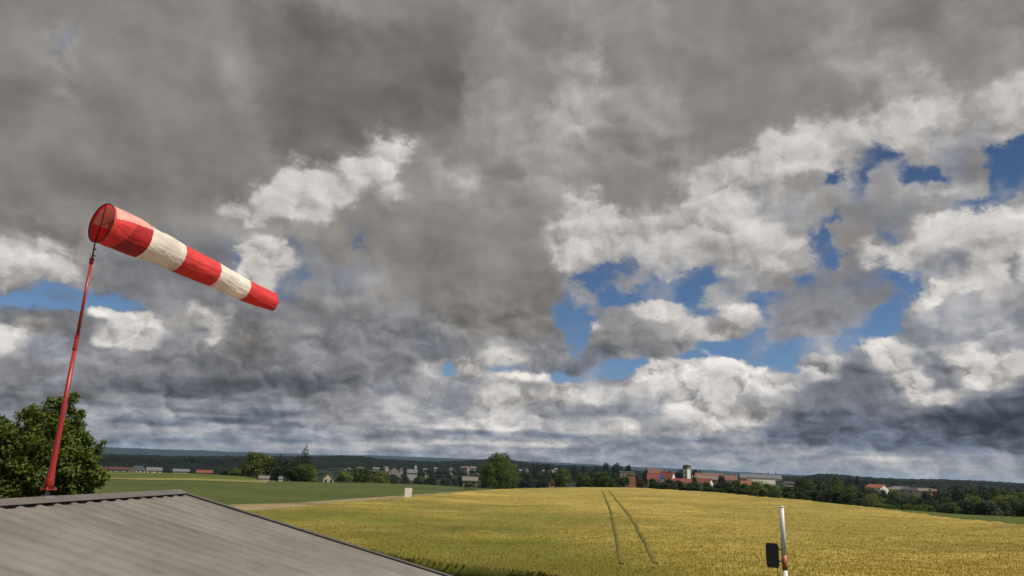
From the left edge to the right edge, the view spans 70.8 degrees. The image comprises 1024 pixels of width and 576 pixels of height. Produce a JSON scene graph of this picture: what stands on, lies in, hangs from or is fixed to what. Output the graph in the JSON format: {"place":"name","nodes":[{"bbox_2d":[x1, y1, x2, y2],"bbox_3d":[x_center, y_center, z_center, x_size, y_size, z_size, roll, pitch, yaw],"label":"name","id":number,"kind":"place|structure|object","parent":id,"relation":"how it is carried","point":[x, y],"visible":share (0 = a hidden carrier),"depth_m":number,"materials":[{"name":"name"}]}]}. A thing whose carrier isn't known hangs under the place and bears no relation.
{"place":"outdoors","nodes":[
{"label":"outdoors","id":0,"kind":"place"},
{"bbox_2d":[55,471,276,482],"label":"meadow","id":1,"kind":"structure","parent":0,"point":[148,475],"depth_m":222.54,"materials":[{"name":"green plant"}]},
{"bbox_2d":[109,478,265,482],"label":"mown strip","id":2,"kind":"object","parent":1,"relation":"on","point":[229,480],"visible":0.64,"depth_m":191.18,"materials":[{"name":"green plant"}]},
{"bbox_2d":[24,468,645,575],"bbox_3d":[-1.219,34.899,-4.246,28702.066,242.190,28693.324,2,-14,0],"label":"ground","id":3,"kind":"structure","parent":0,"point":[234,493],"depth_m":160.16,"materials":[{"name":"green plant"}]},
{"bbox_2d":[0,391,111,498],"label":"tree","id":4,"kind":"object","parent":3,"relation":"on","point":[25,458],"visible":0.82,"depth_m":20.83,"materials":[{"name":"green plant"}]},
{"bbox_2d":[109,467,131,471],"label":"barn","id":5,"kind":"structure","parent":3,"relation":"on","point":[121,469],"depth_m":396.85,"materials":[{"name":"red paint"}]},
{"bbox_2d":[131,466,145,471],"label":"house","id":6,"kind":"structure","parent":3,"relation":"on","point":[138,469],"depth_m":413.88,"materials":[{"name":"white paint"}]},
{"bbox_2d":[146,467,162,472],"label":"house","id":7,"kind":"structure","parent":3,"relation":"on","point":[155,469],"depth_m":408.32,"materials":[{"name":"white paint"}]},
{"bbox_2d":[172,469,189,472],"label":"shed","id":8,"kind":"structure","parent":3,"relation":"on","point":[180,470],"depth_m":422.37,"materials":[{"name":"grey paint"}]},
{"bbox_2d":[196,470,212,474],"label":"house","id":9,"kind":"structure","parent":3,"relation":"on","point":[210,472],"depth_m":400.62,"materials":[{"name":"red tile"}]},
{"bbox_2d":[0,489,452,575],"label":"hangar","id":10,"kind":"structure","parent":3,"relation":"on","point":[176,532],"depth_m":8.27,"materials":[{"name":"grey metal"}]},
{"bbox_2d":[39,203,278,497],"bbox_3d":[-4.559,1.024,9.856,0.530,3.661,2.952,-5,-16,27],"label":"windsock","id":11,"kind":"object","parent":10,"relation":"on","point":[111,226],"visible":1,"depth_m":9.38,"materials":[{"name":"fabric"}]},
{"bbox_2d":[228,467,241,475],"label":"tree","id":12,"kind":"object","parent":3,"relation":"on","point":[235,472],"visible":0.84,"depth_m":289.82,"materials":[{"name":"green plant"}]},
{"bbox_2d":[239,451,274,478],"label":"tree","id":13,"kind":"object","parent":3,"relation":"on","point":[257,461],"visible":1,"depth_m":265.66,"materials":[{"name":"green plant"}]},
{"bbox_2d":[260,459,284,480],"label":"tree","id":14,"kind":"object","parent":3,"relation":"on","point":[275,472],"visible":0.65,"depth_m":272.15,"materials":[{"name":"green plant"}]},
{"bbox_2d":[277,458,297,480],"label":"tree","id":15,"kind":"object","parent":3,"relation":"on","point":[288,463],"visible":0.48,"depth_m":277.03,"materials":[{"name":"green plant"}]},
{"bbox_2d":[282,466,302,481],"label":"tree","id":16,"kind":"object","parent":3,"relation":"on","point":[288,471],"visible":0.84,"depth_m":263.01,"materials":[{"name":"green plant"}]},
{"bbox_2d":[290,463,315,481],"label":"tree","id":17,"kind":"object","parent":3,"relation":"on","point":[304,468],"visible":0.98,"depth_m":263.44,"materials":[{"name":"green plant"}]},
{"bbox_2d":[290,444,316,481],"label":"spruce tree","id":18,"kind":"object","parent":3,"relation":"on","point":[304,460],"visible":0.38,"depth_m":273.16,"materials":[{"name":"green plant"}]},
{"bbox_2d":[323,473,334,481],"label":"house","id":19,"kind":"structure","parent":3,"relation":"on","point":[328,477],"depth_m":371.80,"materials":[{"name":"beige paint"}]},
{"bbox_2d":[335,471,353,481],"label":"tree","id":20,"kind":"object","parent":3,"relation":"on","point":[343,476],"visible":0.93,"depth_m":310.72,"materials":[{"name":"green plant"}]},
{"bbox_2d":[350,467,377,482],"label":"tree","id":21,"kind":"object","parent":3,"relation":"on","point":[367,478],"visible":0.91,"depth_m":321.12,"materials":[{"name":"green plant"}]},
{"bbox_2d":[373,471,390,482],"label":"tree","id":22,"kind":"object","parent":3,"relation":"on","point":[381,475],"visible":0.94,"depth_m":318.04,"materials":[{"name":"green plant"}]},
{"bbox_2d":[388,475,398,483],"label":"tree","id":23,"kind":"object","parent":3,"relation":"on","point":[395,479],"visible":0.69,"depth_m":597.88,"materials":[{"name":"green plant"}]},
{"bbox_2d":[389,467,399,477],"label":"house","id":24,"kind":"structure","parent":3,"relation":"on","point":[395,471],"depth_m":815.15,"materials":[{"name":"grey paint"}]},
{"bbox_2d":[400,475,410,483],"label":"tree","id":25,"kind":"object","parent":3,"relation":"on","point":[405,478],"visible":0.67,"depth_m":585.23,"materials":[{"name":"green plant"}]},
{"bbox_2d":[404,488,411,496],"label":"marker board","id":26,"kind":"object","parent":3,"relation":"on","point":[408,492],"visible":0.76,"depth_m":120.11,"materials":[{"name":"white paint"}]},
{"bbox_2d":[407,465,417,480],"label":"church","id":27,"kind":"structure","parent":3,"relation":"on","point":[411,474],"depth_m":763.64,"materials":[{"name":"grey paint"}]},
{"bbox_2d":[423,476,437,484],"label":"tree","id":28,"kind":"object","parent":3,"relation":"on","point":[432,480],"visible":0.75,"depth_m":577.80,"materials":[{"name":"green plant"}]},
{"bbox_2d":[440,477,451,485],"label":"tree","id":29,"kind":"object","parent":3,"relation":"on","point":[446,482],"visible":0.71,"depth_m":577.99,"materials":[{"name":"green plant"}]},
{"bbox_2d":[91,447,806,475],"bbox_3d":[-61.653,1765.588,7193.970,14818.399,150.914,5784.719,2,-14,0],"label":"distant forest","id":30,"kind":"object","parent":3,"relation":"on","point":[139,451],"visible":0.26,"depth_m":8102.61,"materials":[{"name":"green plant"}]},
{"bbox_2d":[447,478,458,486],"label":"tree","id":31,"kind":"object","parent":3,"relation":"on","point":[454,481],"visible":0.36,"depth_m":590.71,"materials":[{"name":"green plant"}]},
{"bbox_2d":[462,474,477,487],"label":"house","id":32,"kind":"structure","parent":3,"relation":"on","point":[469,479],"depth_m":303.44,"materials":[{"name":"grey paint"}]},
{"bbox_2d":[479,452,519,489],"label":"tree","id":33,"kind":"object","parent":3,"relation":"on","point":[491,471],"visible":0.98,"depth_m":218.24,"materials":[{"name":"green plant"}]},
{"bbox_2d":[522,479,534,487],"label":"tree","id":34,"kind":"object","parent":3,"relation":"on","point":[529,484],"visible":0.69,"depth_m":430.50,"materials":[{"name":"green plant"}]},
{"bbox_2d":[535,478,548,487],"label":"tree","id":35,"kind":"object","parent":3,"relation":"on","point":[541,483],"visible":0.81,"depth_m":413.64,"materials":[{"name":"green plant"}]},
{"bbox_2d":[85,454,1023,492],"bbox_3d":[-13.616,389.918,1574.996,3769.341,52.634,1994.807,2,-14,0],"label":"forest","id":36,"kind":"object","parent":3,"relation":"on","point":[193,464],"visible":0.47,"depth_m":1151.55,"materials":[{"name":"green plant"}]},
{"bbox_2d":[553,467,571,486],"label":"tree","id":37,"kind":"object","parent":3,"relation":"on","point":[561,479],"visible":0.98,"depth_m":316.75,"materials":[{"name":"green plant"}]},
{"bbox_2d":[569,465,578,481],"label":"tree","id":38,"kind":"object","parent":3,"relation":"on","point":[573,470],"visible":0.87,"depth_m":868.24,"materials":[{"name":"green plant"}]},
{"bbox_2d":[576,473,591,486],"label":"tree","id":39,"kind":"object","parent":3,"relation":"on","point":[583,482],"visible":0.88,"depth_m":321.09,"materials":[{"name":"green plant"}]},
{"bbox_2d":[590,471,607,486],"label":"tree","id":40,"kind":"object","parent":3,"relation":"on","point":[598,483],"visible":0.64,"depth_m":315.89,"materials":[{"name":"green plant"}]},
{"bbox_2d":[600,475,616,486],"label":"tree","id":41,"kind":"object","parent":3,"relation":"on","point":[606,480],"visible":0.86,"depth_m":310.45,"materials":[{"name":"green plant"}]},
{"bbox_2d":[610,472,619,486],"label":"tree","id":42,"kind":"object","parent":3,"relation":"on","point":[615,478],"visible":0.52,"depth_m":322.17,"materials":[{"name":"green plant"}]},
{"bbox_2d":[610,463,623,475],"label":"tree","id":43,"kind":"object","parent":3,"relation":"on","point":[615,467],"visible":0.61,"depth_m":861.46,"materials":[{"name":"green plant"}]},
{"bbox_2d":[618,476,629,487],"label":"tree","id":44,"kind":"object","parent":3,"relation":"on","point":[623,482],"visible":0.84,"depth_m":323.11,"materials":[{"name":"green plant"}]},
{"bbox_2d":[625,473,635,487],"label":"house","id":45,"kind":"structure","parent":3,"relation":"on","point":[632,480],"depth_m":492.63,"materials":[{"name":"orange paint"}]},
{"bbox_2d":[647,473,661,487],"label":"house","id":46,"kind":"structure","parent":3,"relation":"on","point":[652,475],"depth_m":473.02,"materials":[{"name":"red paint"}]},
{"bbox_2d":[648,468,661,473],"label":"house","id":47,"kind":"structure","parent":3,"relation":"on","point":[654,470],"depth_m":606.93,"materials":[{"name":"red tile"}]},
{"bbox_2d":[649,481,660,488],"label":"tree","id":48,"kind":"object","parent":3,"relation":"on","point":[654,485],"visible":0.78,"depth_m":301.76,"materials":[{"name":"green plant"}]},
{"bbox_2d":[658,482,672,489],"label":"tree","id":49,"kind":"object","parent":3,"relation":"on","point":[666,485],"visible":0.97,"depth_m":217.24,"materials":[{"name":"green plant"}]},
{"bbox_2d":[660,470,675,480],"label":"house","id":50,"kind":"structure","parent":3,"relation":"on","point":[669,474],"depth_m":485.77,"materials":[{"name":"red paint"}]},
{"bbox_2d":[672,478,696,483],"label":"house","id":51,"kind":"structure","parent":3,"relation":"on","point":[686,481],"depth_m":425.67,"materials":[{"name":"red paint"}]},
{"bbox_2d":[682,464,690,478],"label":"tower","id":52,"kind":"structure","parent":3,"relation":"on","point":[686,471],"depth_m":451.61,"materials":[{"name":"white paint"}]},
{"bbox_2d":[697,478,713,487],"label":"house","id":53,"kind":"structure","parent":3,"relation":"on","point":[701,481],"depth_m":400.30,"materials":[{"name":"red tile"}]},
{"bbox_2d":[692,475,721,484],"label":"hall","id":54,"kind":"structure","parent":3,"relation":"on","point":[714,478],"depth_m":482.94,"materials":[{"name":"beige paint"}]},
{"bbox_2d":[695,473,723,475],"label":"hall","id":55,"kind":"structure","parent":3,"relation":"on","point":[705,474],"depth_m":520.45,"materials":[{"name":"beige paint"}]},
{"bbox_2d":[716,475,737,481],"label":"hall","id":56,"kind":"structure","parent":3,"relation":"on","point":[731,478],"depth_m":502.58,"materials":[{"name":"beige paint"}]},
{"bbox_2d":[722,482,734,493],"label":"tree","id":57,"kind":"object","parent":3,"relation":"on","point":[727,485],"visible":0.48,"depth_m":273.86,"materials":[{"name":"green plant"}]},
{"bbox_2d":[739,483,750,494],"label":"tree","id":58,"kind":"object","parent":3,"relation":"on","point":[745,486],"visible":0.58,"depth_m":266.37,"materials":[{"name":"green plant"}]},
{"bbox_2d":[751,480,767,494],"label":"tree","id":59,"kind":"object","parent":3,"relation":"on","point":[756,487],"visible":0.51,"depth_m":273.76,"materials":[{"name":"green plant"}]},
{"bbox_2d":[739,474,782,482],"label":"factory","id":60,"kind":"structure","parent":3,"relation":"on","point":[742,477],"depth_m":535.59,"materials":[{"name":"grey paint"}]},
{"bbox_2d":[746,477,775,485],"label":"factory","id":61,"kind":"structure","parent":3,"relation":"on","point":[770,481],"depth_m":506.97,"materials":[{"name":"paint"}]},
{"bbox_2d":[765,484,783,497],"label":"tree","id":62,"kind":"object","parent":3,"relation":"on","point":[776,489],"visible":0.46,"depth_m":262.57,"materials":[{"name":"green plant"}]},
{"bbox_2d":[766,506,787,575],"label":"signal mast","id":63,"kind":"object","parent":3,"relation":"on","point":[772,555],"visible":1,"depth_m":12.42,"materials":[{"name":"white metal"}]},
{"bbox_2d":[783,491,795,498],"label":"tree","id":64,"kind":"object","parent":3,"relation":"on","point":[789,495],"visible":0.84,"depth_m":206.17,"materials":[{"name":"green plant"}]},
{"bbox_2d":[794,489,807,499],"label":"tree","id":65,"kind":"object","parent":3,"relation":"on","point":[797,494],"visible":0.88,"depth_m":214.41,"materials":[{"name":"green plant"}]},
{"bbox_2d":[801,482,821,499],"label":"tree","id":66,"kind":"object","parent":3,"relation":"on","point":[809,486],"visible":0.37,"depth_m":257.93,"materials":[{"name":"green plant"}]},
{"bbox_2d":[811,489,824,501],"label":"tree","id":67,"kind":"object","parent":3,"relation":"on","point":[815,493],"visible":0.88,"depth_m":214.03,"materials":[{"name":"green plant"}]},
{"bbox_2d":[815,483,826,494],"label":"tree","id":68,"kind":"object","parent":3,"relation":"on","point":[819,487],"visible":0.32,"depth_m":260.76,"materials":[{"name":"green plant"}]},
{"bbox_2d":[821,488,833,502],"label":"tree","id":69,"kind":"object","parent":3,"relation":"on","point":[826,494],"visible":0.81,"depth_m":200.42,"materials":[{"name":"green plant"}]},
{"bbox_2d":[828,489,846,503],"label":"tree","id":70,"kind":"object","parent":3,"relation":"on","point":[835,496],"visible":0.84,"depth_m":180.13,"materials":[{"name":"green plant"}]},
{"bbox_2d":[833,477,844,490],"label":"tree","id":71,"kind":"object","parent":3,"relation":"on","point":[838,483],"visible":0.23,"depth_m":391.35,"materials":[{"name":"green plant"}]},
{"bbox_2d":[840,485,856,504],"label":"tree","id":72,"kind":"object","parent":3,"relation":"on","point":[850,490],"visible":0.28,"depth_m":243.19,"materials":[{"name":"green plant"}]},
{"bbox_2d":[839,493,865,505],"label":"tree","id":73,"kind":"object","parent":3,"relation":"on","point":[848,497],"visible":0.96,"depth_m":173.99,"materials":[{"name":"green plant"}]},
{"bbox_2d":[865,493,880,506],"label":"tree","id":74,"kind":"object","parent":3,"relation":"on","point":[872,499],"visible":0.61,"depth_m":236.85,"materials":[{"name":"green plant"}]},
{"bbox_2d":[864,484,888,493],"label":"farmhouse","id":75,"kind":"object","parent":3,"relation":"on","point":[878,487],"visible":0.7,"depth_m":481.75,"materials":[{"name":"red tile"}]},
{"bbox_2d":[881,498,897,508],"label":"tree","id":76,"kind":"object","parent":3,"relation":"on","point":[891,502],"visible":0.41,"depth_m":232.32,"materials":[{"name":"green plant"}]},
{"bbox_2d":[888,490,900,505],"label":"tree","id":77,"kind":"object","parent":3,"relation":"on","point":[894,495],"visible":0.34,"depth_m":333.56,"materials":[{"name":"green plant"}]},
{"bbox_2d":[895,497,911,506],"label":"tree","id":78,"kind":"object","parent":3,"relation":"on","point":[901,501],"visible":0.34,"depth_m":250.31,"materials":[{"name":"green plant"}]},
{"bbox_2d":[902,487,917,499],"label":"barn","id":79,"kind":"structure","parent":3,"relation":"on","point":[907,491],"depth_m":498.43,"materials":[{"name":"grey paint"}]},
{"bbox_2d":[903,493,918,504],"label":"tree","id":80,"kind":"object","parent":3,"relation":"on","point":[913,498],"visible":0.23,"depth_m":352.78,"materials":[{"name":"green plant"}]},
{"bbox_2d":[897,504,926,510],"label":"tree","id":81,"kind":"object","parent":3,"relation":"on","point":[911,508],"visible":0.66,"depth_m":163.75,"materials":[{"name":"green plant"}]},
{"bbox_2d":[814,501,1023,524],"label":"field margin","id":82,"kind":"object","parent":3,"relation":"on","point":[1010,520],"visible":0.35,"depth_m":114.36,"materials":[{"name":"green plant"}]},
{"bbox_2d":[917,503,936,511],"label":"tree","id":83,"kind":"object","parent":3,"relation":"on","point":[929,508],"visible":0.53,"depth_m":178.14,"materials":[{"name":"green plant"}]},
{"bbox_2d":[921,490,933,501],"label":"tree","id":84,"kind":"object","parent":3,"relation":"on","point":[926,495],"visible":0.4,"depth_m":338.31,"materials":[{"name":"green plant"}]},
{"bbox_2d":[930,503,947,512],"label":"tree","id":85,"kind":"object","parent":3,"relation":"on","point":[937,508],"visible":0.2,"depth_m":182.93,"materials":[{"name":"green plant"}]},
{"bbox_2d":[938,489,952,498],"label":"tree","id":86,"kind":"object","parent":3,"relation":"on","point":[946,494],"visible":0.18,"depth_m":353.57,"materials":[{"name":"green plant"}]},
{"bbox_2d":[939,501,964,514],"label":"tree","id":87,"kind":"object","parent":3,"relation":"on","point":[950,506],"visible":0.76,"depth_m":157.59,"materials":[{"name":"green plant"}]},
{"bbox_2d":[951,489,960,502],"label":"tree","id":88,"kind":"object","parent":3,"relation":"on","point":[954,497],"visible":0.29,"depth_m":314.13,"materials":[{"name":"green plant"}]},
{"bbox_2d":[953,484,966,494],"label":"tree","id":89,"kind":"object","parent":3,"relation":"on","point":[961,487],"visible":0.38,"depth_m":625.28,"materials":[{"name":"green plant"}]},
{"bbox_2d":[956,491,969,512],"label":"tree","id":90,"kind":"object","parent":3,"relation":"on","point":[962,497],"visible":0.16,"depth_m":250.48,"materials":[{"name":"green plant"}]},
{"bbox_2d":[955,499,975,514],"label":"tree","id":91,"kind":"object","parent":3,"relation":"on","point":[964,505],"visible":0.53,"depth_m":179.22,"materials":[{"name":"green plant"}]},
{"bbox_2d":[965,493,980,513],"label":"tree","id":92,"kind":"object","parent":3,"relation":"on","point":[976,499],"visible":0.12,"depth_m":226.49,"materials":[{"name":"green plant"}]},
{"bbox_2d":[968,485,978,496],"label":"tree","id":93,"kind":"object","parent":3,"relation":"on","point":[974,491],"visible":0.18,"depth_m":314.83,"materials":[{"name":"green plant"}]},
{"bbox_2d":[977,489,990,500],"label":"tree","id":94,"kind":"object","parent":3,"relation":"on","point":[983,493],"visible":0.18,"depth_m":337.83,"materials":[{"name":"green plant"}]},
{"bbox_2d":[968,499,1000,515],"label":"tree","id":95,"kind":"object","parent":3,"relation":"on","point":[983,508],"visible":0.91,"depth_m":157.47,"materials":[{"name":"green plant"}]},
{"bbox_2d":[994,499,1015,515],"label":"tree","id":96,"kind":"object","parent":3,"relation":"on","point":[1005,508],"visible":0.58,"depth_m":166.56,"materials":[{"name":"green plant"}]},
{"bbox_2d":[1000,492,1014,504],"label":"tree","id":97,"kind":"object","parent":3,"relation":"on","point":[1005,498],"visible":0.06,"depth_m":243.09,"materials":[{"name":"green plant"}]},
{"bbox_2d":[1007,495,1023,515],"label":"tree","id":98,"kind":"object","parent":3,"relation":"on","point":[1017,499],"visible":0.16,"depth_m":222.97,"materials":[{"name":"green plant"}]},
{"bbox_2d":[1009,500,1023,516],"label":"tree","id":99,"kind":"object","parent":3,"relation":"on","point":[1013,505],"visible":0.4,"depth_m":176.70,"materials":[{"name":"green plant"}]},
{"bbox_2d":[1015,501,1023,516],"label":"tree","id":100,"kind":"object","parent":3,"relation":"on","point":[1021,512],"visible":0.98,"depth_m":162.53,"materials":[{"name":"green plant"}]},
{"bbox_2d":[230,491,463,510],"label":"sandy track","id":101,"kind":"structure","parent":0,"point":[246,507],"depth_m":107.21,"materials":[{"name":"beige sand"}]},
{"bbox_2d":[0,0,1023,482],"label":"sky","id":102,"kind":"structure","parent":0,"point":[753,236],"materials":[{"name":"grey"}]},
{"bbox_2d":[248,487,1023,575],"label":"wheat field","id":103,"kind":"structure","parent":0,"point":[645,495],"depth_m":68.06,"materials":[{"name":"yellow plant"}]},
{"bbox_2d":[601,491,623,563],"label":"wheel track","id":104,"kind":"structure","parent":103,"relation":"on","point":[619,557],"depth_m":57.63,"materials":[{"name":"green plant"}]},
{"bbox_2d":[608,491,656,562],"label":"wheel track","id":105,"kind":"structure","parent":103,"relation":"on","point":[642,538],"depth_m":59.08,"materials":[{"name":"green plant"}]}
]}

